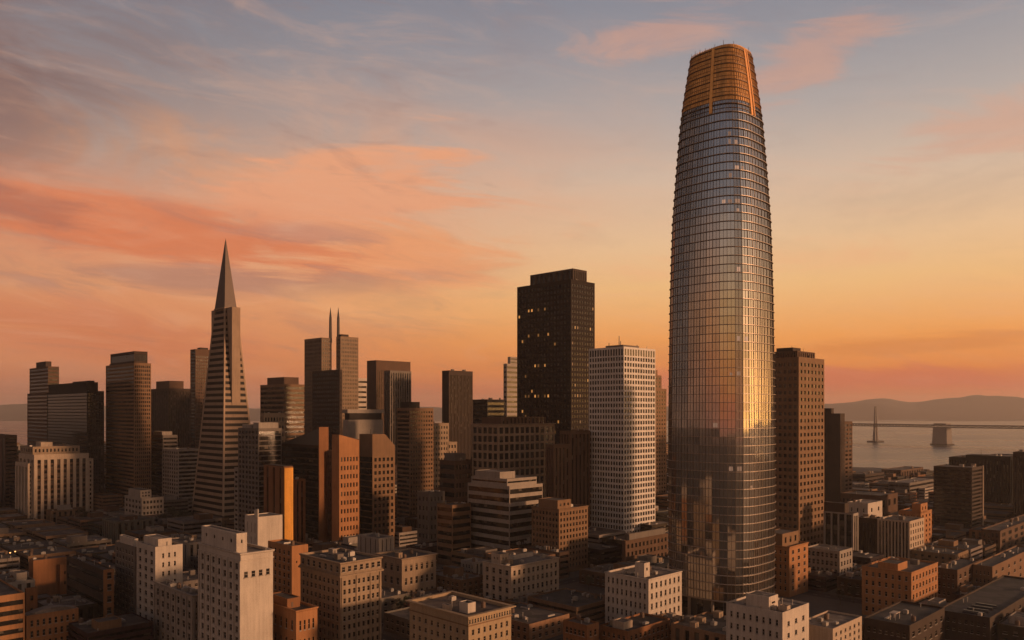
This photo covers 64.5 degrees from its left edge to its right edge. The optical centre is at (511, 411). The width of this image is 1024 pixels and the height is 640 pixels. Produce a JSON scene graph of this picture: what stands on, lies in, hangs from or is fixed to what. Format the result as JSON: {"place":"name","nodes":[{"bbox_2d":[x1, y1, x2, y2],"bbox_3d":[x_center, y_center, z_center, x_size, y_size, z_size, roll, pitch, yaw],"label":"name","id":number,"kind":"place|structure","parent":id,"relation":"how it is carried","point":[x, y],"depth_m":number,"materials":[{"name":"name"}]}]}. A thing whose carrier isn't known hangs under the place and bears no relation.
{"place":"outdoors","nodes":[
{"label":"outdoors","id":0,"kind":"place"},
{"bbox_2d":[0,579,37,639],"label":"parking garage","id":1,"kind":"structure","parent":0,"point":[16,604],"depth_m":380.33,"materials":[{"name":"orange concrete"}]},
{"bbox_2d":[55,467,927,639],"bbox_3d":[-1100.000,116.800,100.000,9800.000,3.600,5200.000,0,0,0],"label":"ground","id":2,"kind":"structure","parent":0,"point":[810,593],"depth_m":511.69,"materials":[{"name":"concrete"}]},
{"bbox_2d":[0,434,16,506],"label":"office building","id":3,"kind":"structure","parent":2,"relation":"on","point":[8,450],"depth_m":944.99,"materials":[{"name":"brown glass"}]},
{"bbox_2d":[27,361,58,444],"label":"office tower","id":4,"kind":"structure","parent":2,"relation":"on","point":[44,375],"depth_m":1134.71,"materials":[{"name":"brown concrete"}]},
{"bbox_2d":[16,545,75,569],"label":"city block","id":5,"kind":"structure","parent":2,"relation":"on","point":[25,555],"depth_m":588.94,"materials":[{"name":"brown concrete"}]},
{"bbox_2d":[29,555,66,594],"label":"building","id":6,"kind":"structure","parent":2,"relation":"on","point":[48,574],"depth_m":507.17,"materials":[{"name":"brown concrete"}]},
{"bbox_2d":[25,605,78,639],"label":"office building","id":7,"kind":"structure","parent":2,"relation":"on","point":[49,622],"depth_m":392.59,"materials":[{"name":"brown brick"}]},
{"bbox_2d":[15,442,92,518],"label":"pillared building","id":8,"kind":"structure","parent":2,"relation":"on","point":[49,475],"depth_m":853.12,"materials":[{"name":"paint"}]},
{"bbox_2d":[38,593,97,619],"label":"city block","id":9,"kind":"structure","parent":2,"relation":"on","point":[87,607],"depth_m":433.41,"materials":[{"name":"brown concrete"}]},
{"bbox_2d":[47,381,103,493],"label":"office tower","id":10,"kind":"structure","parent":2,"relation":"on","point":[75,413],"depth_m":916.27,"materials":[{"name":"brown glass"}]},
{"bbox_2d":[48,425,102,493],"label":"window","id":11,"kind":"structure","parent":10,"relation":"in","point":[68,427],"depth_m":916.91,"materials":[{"name":"black glass"}]},
{"bbox_2d":[53,534,111,548],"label":"city block","id":12,"kind":"structure","parent":2,"relation":"on","point":[77,541],"depth_m":637.04,"materials":[{"name":"paint"}]},
{"bbox_2d":[67,555,113,617],"bbox_3d":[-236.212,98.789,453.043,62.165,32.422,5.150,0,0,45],"label":"office building","id":13,"kind":"structure","parent":2,"relation":"on","point":[91,579],"depth_m":443.23,"materials":[{"name":"brown concrete"}]},
{"bbox_2d":[69,612,152,639],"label":"city block","id":14,"kind":"structure","parent":2,"relation":"on","point":[129,626],"depth_m":391.22,"materials":[{"name":"brown concrete"}]},
{"bbox_2d":[115,534,137,613],"bbox_3d":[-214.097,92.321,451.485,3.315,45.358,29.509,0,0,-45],"label":"apartment block","id":15,"kind":"structure","parent":2,"relation":"on","point":[125,573],"depth_m":449.67,"materials":[{"name":"brown concrete"}]},
{"bbox_2d":[102,514,153,543],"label":"city block","id":16,"kind":"structure","parent":2,"relation":"on","point":[114,528],"depth_m":713.49,"materials":[{"name":"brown concrete"}]},
{"bbox_2d":[106,351,150,507],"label":"office tower","id":17,"kind":"structure","parent":2,"relation":"on","point":[128,419],"depth_m":893.37,"materials":[{"name":"brown concrete"}]},
{"bbox_2d":[106,397,149,505],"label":"window","id":18,"kind":"structure","parent":17,"relation":"in","point":[115,397],"depth_m":900.93,"materials":[{"name":"black glass"}]},
{"bbox_2d":[125,488,163,515],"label":"apartment house","id":19,"kind":"structure","parent":2,"relation":"on","point":[141,501],"depth_m":801.43,"materials":[{"name":"paint"}]},
{"bbox_2d":[137,534,182,634],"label":"apartment block","id":20,"kind":"structure","parent":2,"relation":"on","point":[159,557],"depth_m":422.30,"materials":[{"name":"beige concrete"}]},
{"bbox_2d":[151,381,189,447],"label":"office tower","id":21,"kind":"structure","parent":2,"relation":"on","point":[170,405],"depth_m":1164.52,"materials":[{"name":"brown concrete"}]},
{"bbox_2d":[151,431,197,511],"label":"office block","id":22,"kind":"structure","parent":2,"relation":"on","point":[173,469],"depth_m":888.64,"materials":[{"name":"brown concrete"}]},
{"bbox_2d":[152,466,195,511],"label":"window","id":23,"kind":"structure","parent":22,"relation":"in","point":[180,472],"depth_m":882.64,"materials":[{"name":"black glass"}]},
{"bbox_2d":[153,579,197,639],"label":"office building","id":24,"kind":"structure","parent":2,"relation":"on","point":[175,610],"depth_m":393.49,"materials":[{"name":"brown concrete"}]},
{"bbox_2d":[167,512,221,534],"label":"city block","id":25,"kind":"structure","parent":2,"relation":"on","point":[195,523],"depth_m":701.71,"materials":[{"name":"brown concrete"}]},
{"bbox_2d":[190,347,208,447],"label":"office tower","id":26,"kind":"structure","parent":2,"relation":"on","point":[199,357],"depth_m":1205.44,"materials":[{"name":"brown glass"}]},
{"bbox_2d":[191,239,249,519],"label":"pyramid tower","id":27,"kind":"structure","parent":2,"relation":"on","point":[225,415],"depth_m":815.68,"materials":[{"name":"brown concrete"}]},
{"bbox_2d":[197,525,274,639],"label":"apartment block","id":28,"kind":"structure","parent":2,"relation":"on","point":[235,585],"depth_m":353.78,"materials":[{"name":"beige concrete"}]},
{"bbox_2d":[234,422,281,531],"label":"office building","id":29,"kind":"structure","parent":2,"relation":"on","point":[259,445],"depth_m":650.58,"materials":[{"name":"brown concrete"}]},
{"bbox_2d":[245,509,281,547],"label":"building","id":30,"kind":"structure","parent":2,"relation":"on","point":[262,529],"depth_m":467.21,"materials":[{"name":"beige concrete"}]},
{"bbox_2d":[264,464,292,539],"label":"office building","id":31,"kind":"structure","parent":2,"relation":"on","point":[278,488],"depth_m":604.41,"materials":[{"name":"orange concrete"}]},
{"bbox_2d":[260,377,303,441],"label":"office tower","id":32,"kind":"structure","parent":2,"relation":"on","point":[285,395],"depth_m":1114.85,"materials":[{"name":"paint"}]},
{"bbox_2d":[268,539,307,596],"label":"apartment block","id":33,"kind":"structure","parent":2,"relation":"on","point":[286,568],"depth_m":430.20,"materials":[{"name":"orange brick"}]},
{"bbox_2d":[273,591,318,639],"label":"office building","id":34,"kind":"structure","parent":2,"relation":"on","point":[294,617],"depth_m":358.52,"materials":[{"name":"orange brick"}]},
{"bbox_2d":[293,477,304,542],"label":"office building","id":35,"kind":"structure","parent":2,"relation":"on","point":[298,509],"depth_m":631.13,"materials":[{"name":"brown concrete"}]},
{"bbox_2d":[282,427,328,541],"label":"office building","id":36,"kind":"structure","parent":2,"relation":"on","point":[305,456],"depth_m":646.80,"materials":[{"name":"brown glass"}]},
{"bbox_2d":[312,370,341,449],"bbox_3d":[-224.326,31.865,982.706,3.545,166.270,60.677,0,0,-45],"label":"office tower","id":37,"kind":"structure","parent":2,"relation":"on","point":[326,398],"depth_m":977.48,"materials":[{"name":"brown concrete"}]},
{"bbox_2d":[304,307,357,434],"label":"twin spire tower","id":38,"kind":"structure","parent":2,"relation":"on","point":[317,354],"depth_m":1058.82,"materials":[{"name":"metal"}]},
{"bbox_2d":[298,548,383,639],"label":"office building","id":39,"kind":"structure","parent":2,"relation":"on","point":[340,588],"depth_m":381.72,"materials":[{"name":"paint"}]},
{"bbox_2d":[328,434,358,541],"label":"office tower","id":40,"kind":"structure","parent":2,"relation":"on","point":[343,487],"depth_m":612.61,"materials":[{"name":"orange concrete"}]},
{"bbox_2d":[342,409,383,438],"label":"office block","id":41,"kind":"structure","parent":2,"relation":"on","point":[356,422],"depth_m":862.25,"materials":[{"name":"grey concrete"}]},
{"bbox_2d":[357,429,394,546],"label":"office tower","id":42,"kind":"structure","parent":2,"relation":"on","point":[376,483],"depth_m":679.89,"materials":[{"name":"concrete"}]},
{"bbox_2d":[358,532,393,554],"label":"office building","id":43,"kind":"structure","parent":2,"relation":"on","point":[371,543],"depth_m":514.12,"materials":[{"name":"grey concrete"}]},
{"bbox_2d":[367,360,410,463],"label":"office tower","id":44,"kind":"structure","parent":2,"relation":"on","point":[388,387],"depth_m":1140.20,"materials":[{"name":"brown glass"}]},
{"bbox_2d":[381,585,409,617],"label":"city block","id":45,"kind":"structure","parent":2,"relation":"on","point":[389,596],"depth_m":457.26,"materials":[{"name":"brown concrete"}]},
{"bbox_2d":[384,607,409,638],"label":"city block","id":46,"kind":"structure","parent":2,"relation":"on","point":[397,621],"depth_m":419.05,"materials":[{"name":"brown concrete"}]},
{"bbox_2d":[373,548,437,592],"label":"office building","id":47,"kind":"structure","parent":2,"relation":"on","point":[410,570],"depth_m":489.34,"materials":[{"name":"beige concrete"}]},
{"bbox_2d":[397,402,432,516],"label":"office tower","id":48,"kind":"structure","parent":2,"relation":"on","point":[414,447],"depth_m":808.77,"materials":[{"name":"brown concrete"}]},
{"bbox_2d":[398,450,431,516],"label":"window","id":49,"kind":"structure","parent":48,"relation":"in","point":[405,451],"depth_m":807.78,"materials":[{"name":"black glass"}]},
{"bbox_2d":[417,490,444,543],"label":"office building","id":50,"kind":"structure","parent":2,"relation":"on","point":[428,501],"depth_m":654.60,"materials":[{"name":"brown concrete"}]},
{"bbox_2d":[433,421,456,487],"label":"office block","id":51,"kind":"structure","parent":2,"relation":"on","point":[442,444],"depth_m":1019.32,"materials":[{"name":"beige concrete"}]},
{"bbox_2d":[437,501,470,564],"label":"office building","id":52,"kind":"structure","parent":2,"relation":"on","point":[454,526],"depth_m":607.07,"materials":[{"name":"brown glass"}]},
{"bbox_2d":[439,453,471,502],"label":"office building","id":53,"kind":"structure","parent":2,"relation":"on","point":[455,472],"depth_m":727.27,"materials":[{"name":"brown concrete"}]},
{"bbox_2d":[442,369,472,458],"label":"office tower","id":54,"kind":"structure","parent":2,"relation":"on","point":[457,401],"depth_m":1113.57,"materials":[{"name":"paint"}]},
{"bbox_2d":[436,565,482,595],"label":"city block","id":55,"kind":"structure","parent":2,"relation":"on","point":[457,578],"depth_m":501.73,"materials":[{"name":"brown concrete"}]},
{"bbox_2d":[405,590,515,639],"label":"office building","id":56,"kind":"structure","parent":2,"relation":"on","point":[452,615],"depth_m":349.31,"materials":[{"name":"brown concrete"}]},
{"bbox_2d":[451,546,510,565],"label":"city block","id":57,"kind":"structure","parent":2,"relation":"on","point":[458,556],"depth_m":574.62,"materials":[{"name":"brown concrete"}]},
{"bbox_2d":[473,398,504,423],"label":"office block","id":58,"kind":"structure","parent":2,"relation":"on","point":[489,407],"depth_m":970.24,"materials":[{"name":"paint"}]},
{"bbox_2d":[468,469,542,549],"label":"office building","id":59,"kind":"structure","parent":2,"relation":"on","point":[502,502],"depth_m":604.09,"materials":[{"name":"brown concrete"}]},
{"bbox_2d":[503,357,516,416],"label":"office tower","id":60,"kind":"structure","parent":2,"relation":"on","point":[510,383],"depth_m":1256.25,"materials":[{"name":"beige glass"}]},
{"bbox_2d":[472,417,555,497],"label":"office building","id":61,"kind":"structure","parent":2,"relation":"on","point":[517,445],"depth_m":724.24,"materials":[{"name":"concrete"}]},
{"bbox_2d":[482,551,559,600],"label":"office building","id":62,"kind":"structure","parent":2,"relation":"on","point":[506,575],"depth_m":483.21,"materials":[{"name":"paint"}]},
{"bbox_2d":[511,602,568,639],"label":"city block","id":63,"kind":"structure","parent":2,"relation":"on","point":[531,622],"depth_m":412.12,"materials":[{"name":"brown concrete"}]},
{"bbox_2d":[517,268,594,443],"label":"black tower","id":64,"kind":"structure","parent":2,"relation":"on","point":[555,326],"depth_m":818.24,"materials":[{"name":"metal"}]},
{"bbox_2d":[519,289,592,443],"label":"window","id":65,"kind":"structure","parent":64,"relation":"in","point":[565,289],"depth_m":818.70,"materials":[{"name":"black glass"}]},
{"bbox_2d":[531,497,587,571],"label":"office building","id":66,"kind":"structure","parent":2,"relation":"on","point":[560,523],"depth_m":581.08,"materials":[{"name":"brown concrete"}]},
{"bbox_2d":[527,588,604,622],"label":"city block","id":67,"kind":"structure","parent":2,"relation":"on","point":[583,604],"depth_m":442.34,"materials":[{"name":"brown concrete"}]},
{"bbox_2d":[546,428,590,526],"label":"office block","id":68,"kind":"structure","parent":2,"relation":"on","point":[568,466],"depth_m":693.16,"materials":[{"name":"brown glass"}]},
{"bbox_2d":[563,614,598,639],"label":"office building","id":69,"kind":"structure","parent":2,"relation":"on","point":[577,627],"depth_m":373.31,"materials":[{"name":"brown brick"}]},
{"bbox_2d":[588,541,621,566],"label":"city block","id":70,"kind":"structure","parent":2,"relation":"on","point":[600,553],"depth_m":594.08,"materials":[{"name":"brown concrete"}]},
{"bbox_2d":[579,561,634,587],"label":"city block","id":71,"kind":"structure","parent":2,"relation":"on","point":[596,572],"depth_m":538.11,"materials":[{"name":"brown concrete"}]},
{"bbox_2d":[589,336,654,532],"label":"white tower","id":72,"kind":"structure","parent":2,"relation":"on","point":[622,403],"depth_m":704.04,"materials":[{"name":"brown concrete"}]},
{"bbox_2d":[590,374,653,532],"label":"window","id":73,"kind":"structure","parent":72,"relation":"in","point":[619,374],"depth_m":705.94,"materials":[{"name":"black glass"}]},
{"bbox_2d":[600,612,669,639],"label":"office building","id":74,"kind":"structure","parent":2,"relation":"on","point":[642,626],"depth_m":383.85,"materials":[{"name":"paint"}]},
{"bbox_2d":[604,561,681,622],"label":"office building","id":75,"kind":"structure","parent":2,"relation":"on","point":[641,586],"depth_m":426.88,"materials":[{"name":"beige concrete"}]},
{"bbox_2d":[622,528,667,560],"bbox_3d":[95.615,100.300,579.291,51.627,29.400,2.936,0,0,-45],"label":"office building","id":76,"kind":"structure","parent":2,"relation":"on","point":[651,542],"depth_m":577.40,"materials":[{"name":"brown brick"}]},
{"bbox_2d":[655,370,665,495],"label":"office tower","id":77,"kind":"structure","parent":2,"relation":"on","point":[660,439],"depth_m":913.95,"materials":[{"name":"brown concrete"}]},
{"bbox_2d":[671,610,725,639],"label":"building","id":78,"kind":"structure","parent":2,"relation":"on","point":[707,626],"depth_m":381.18,"materials":[{"name":"paint"}]},
{"bbox_2d":[667,40,775,614],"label":"glass tower","id":79,"kind":"structure","parent":2,"relation":"on","point":[721,435],"depth_m":449.19,"materials":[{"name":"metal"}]},
{"bbox_2d":[726,590,808,639],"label":"office building","id":80,"kind":"structure","parent":2,"relation":"on","point":[756,615],"depth_m":340.39,"materials":[{"name":"paint"}]},
{"bbox_2d":[774,528,808,596],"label":"office building","id":81,"kind":"structure","parent":2,"relation":"on","point":[791,568],"depth_m":505.85,"materials":[{"name":"paint"}]},
{"bbox_2d":[774,347,823,545],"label":"office tower","id":82,"kind":"structure","parent":2,"relation":"on","point":[799,438],"depth_m":619.72,"materials":[{"name":"brown concrete"}]},
{"bbox_2d":[775,405,821,545],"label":"window","id":83,"kind":"structure","parent":82,"relation":"in","point":[780,406],"depth_m":620.41,"materials":[{"name":"black glass"}]},
{"bbox_2d":[808,567,838,591],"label":"city block","id":84,"kind":"structure","parent":2,"relation":"on","point":[822,580],"depth_m":521.51,"materials":[{"name":"paint"}]},
{"bbox_2d":[808,544,851,575],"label":"office building","id":85,"kind":"structure","parent":2,"relation":"on","point":[826,557],"depth_m":538.60,"materials":[{"name":"beige concrete"}]},
{"bbox_2d":[809,610,861,639],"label":"office building","id":86,"kind":"structure","parent":2,"relation":"on","point":[829,625],"depth_m":364.38,"materials":[{"name":"beige concrete"}]},
{"bbox_2d":[824,408,851,501],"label":"apartment tower","id":87,"kind":"structure","parent":2,"relation":"on","point":[837,454],"depth_m":856.93,"materials":[{"name":"brown concrete"}]},
{"bbox_2d":[823,501,857,550],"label":"office building","id":88,"kind":"structure","parent":2,"relation":"on","point":[840,524],"depth_m":607.95,"materials":[{"name":"grey concrete"}]},
{"bbox_2d":[837,569,861,597],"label":"city block","id":89,"kind":"structure","parent":2,"relation":"on","point":[847,579],"depth_m":506.45,"materials":[{"name":"brown concrete"}]},
{"bbox_2d":[847,499,881,516],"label":"office building","id":90,"kind":"structure","parent":2,"relation":"on","point":[860,507],"depth_m":729.59,"materials":[{"name":"beige concrete"}]},
{"bbox_2d":[841,489,897,516],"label":"warehouse","id":91,"kind":"structure","parent":2,"relation":"on","point":[889,501],"depth_m":821.07,"materials":[{"name":"brown concrete"}]},
{"bbox_2d":[858,514,880,552],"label":"office building","id":92,"kind":"structure","parent":2,"relation":"on","point":[867,532],"depth_m":635.25,"materials":[{"name":"paint"}]},
{"bbox_2d":[861,556,937,614],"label":"office building","id":93,"kind":"structure","parent":2,"relation":"on","point":[888,581],"depth_m":452.67,"materials":[{"name":"brick"}]},
{"bbox_2d":[877,515,923,558],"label":"office building","id":94,"kind":"structure","parent":2,"relation":"on","point":[900,536],"depth_m":610.12,"materials":[{"name":"paint"}]},
{"bbox_2d":[864,601,944,639],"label":"building","id":95,"kind":"structure","parent":2,"relation":"on","point":[903,620],"depth_m":385.56,"materials":[{"name":"brown concrete"}]},
{"bbox_2d":[888,477,933,497],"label":"warehouse","id":96,"kind":"structure","parent":2,"relation":"on","point":[914,484],"depth_m":1070.34,"materials":[{"name":"grey concrete"}]},
{"bbox_2d":[899,502,931,544],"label":"office building","id":97,"kind":"structure","parent":2,"relation":"on","point":[918,509],"depth_m":658.23,"materials":[{"name":"concrete"}]},
{"bbox_2d":[911,545,968,565],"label":"city block","id":98,"kind":"structure","parent":2,"relation":"on","point":[939,555],"depth_m":592.22,"materials":[{"name":"brown concrete"}]},
{"bbox_2d":[925,539,982,559],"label":"city block","id":99,"kind":"structure","parent":2,"relation":"on","point":[975,551],"depth_m":621.32,"materials":[{"name":"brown concrete"}]},
{"bbox_2d":[934,464,983,527],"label":"apartment tower","id":100,"kind":"structure","parent":2,"relation":"on","point":[959,493],"depth_m":762.27,"materials":[{"name":"paint"}]},
{"bbox_2d":[938,557,980,600],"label":"office building","id":101,"kind":"structure","parent":2,"relation":"on","point":[954,575],"depth_m":486.56,"materials":[{"name":"paint"}]},
{"bbox_2d":[942,575,1023,639],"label":"warehouse","id":102,"kind":"structure","parent":2,"relation":"on","point":[980,613],"depth_m":417.15,"materials":[{"name":"brown concrete"}]},
{"bbox_2d":[981,454,1012,503],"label":"office building","id":103,"kind":"structure","parent":2,"relation":"on","point":[998,478],"depth_m":879.13,"materials":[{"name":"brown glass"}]},
{"bbox_2d":[973,545,1023,586],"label":"office building","id":104,"kind":"structure","parent":2,"relation":"on","point":[1009,562],"depth_m":513.90,"materials":[{"name":"brown concrete"}]},
{"bbox_2d":[980,514,1023,553],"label":"warehouse","id":105,"kind":"structure","parent":2,"relation":"on","point":[1005,534],"depth_m":670.89,"materials":[{"name":"paint"}]},
{"bbox_2d":[997,611,1023,639],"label":"city block","id":106,"kind":"structure","parent":2,"relation":"on","point":[1010,627],"depth_m":397.01,"materials":[{"name":"paint"}]},
{"bbox_2d":[1013,449,1023,517],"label":"office building","id":107,"kind":"structure","parent":2,"relation":"on","point":[1018,483],"depth_m":806.96,"materials":[{"name":"paint"}]},
{"bbox_2d":[0,420,1023,470],"bbox_3d":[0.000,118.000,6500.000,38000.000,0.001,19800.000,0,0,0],"label":"water","id":108,"kind":"structure","parent":0,"point":[904,446],"depth_m":3168.26,"materials":[{"name":"grey liquid"}]},
{"bbox_2d":[852,406,1023,445],"bbox_3d":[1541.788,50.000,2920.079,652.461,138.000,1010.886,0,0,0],"label":"suspension bridge","id":109,"kind":"structure","parent":108,"relation":"on","point":[941,435],"depth_m":2824.76,"materials":[{"name":"metal"}]},
{"bbox_2d":[0,395,1023,419],"bbox_3d":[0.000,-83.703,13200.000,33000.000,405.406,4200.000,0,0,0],"label":"hills","id":110,"kind":"structure","parent":0,"point":[980,407],"depth_m":11760.44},
{"bbox_2d":[0,0,1023,407],"label":"sky","id":111,"kind":"structure","parent":0,"point":[403,168],"materials":[{"name":"orange"}]},
{"bbox_2d":[55,498,1023,639],"bbox_3d":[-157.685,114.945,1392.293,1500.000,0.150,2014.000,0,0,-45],"label":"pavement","id":112,"kind":"structure","parent":0,"point":[817,605],"depth_m":489.62,"materials":[{"name":"concrete"}]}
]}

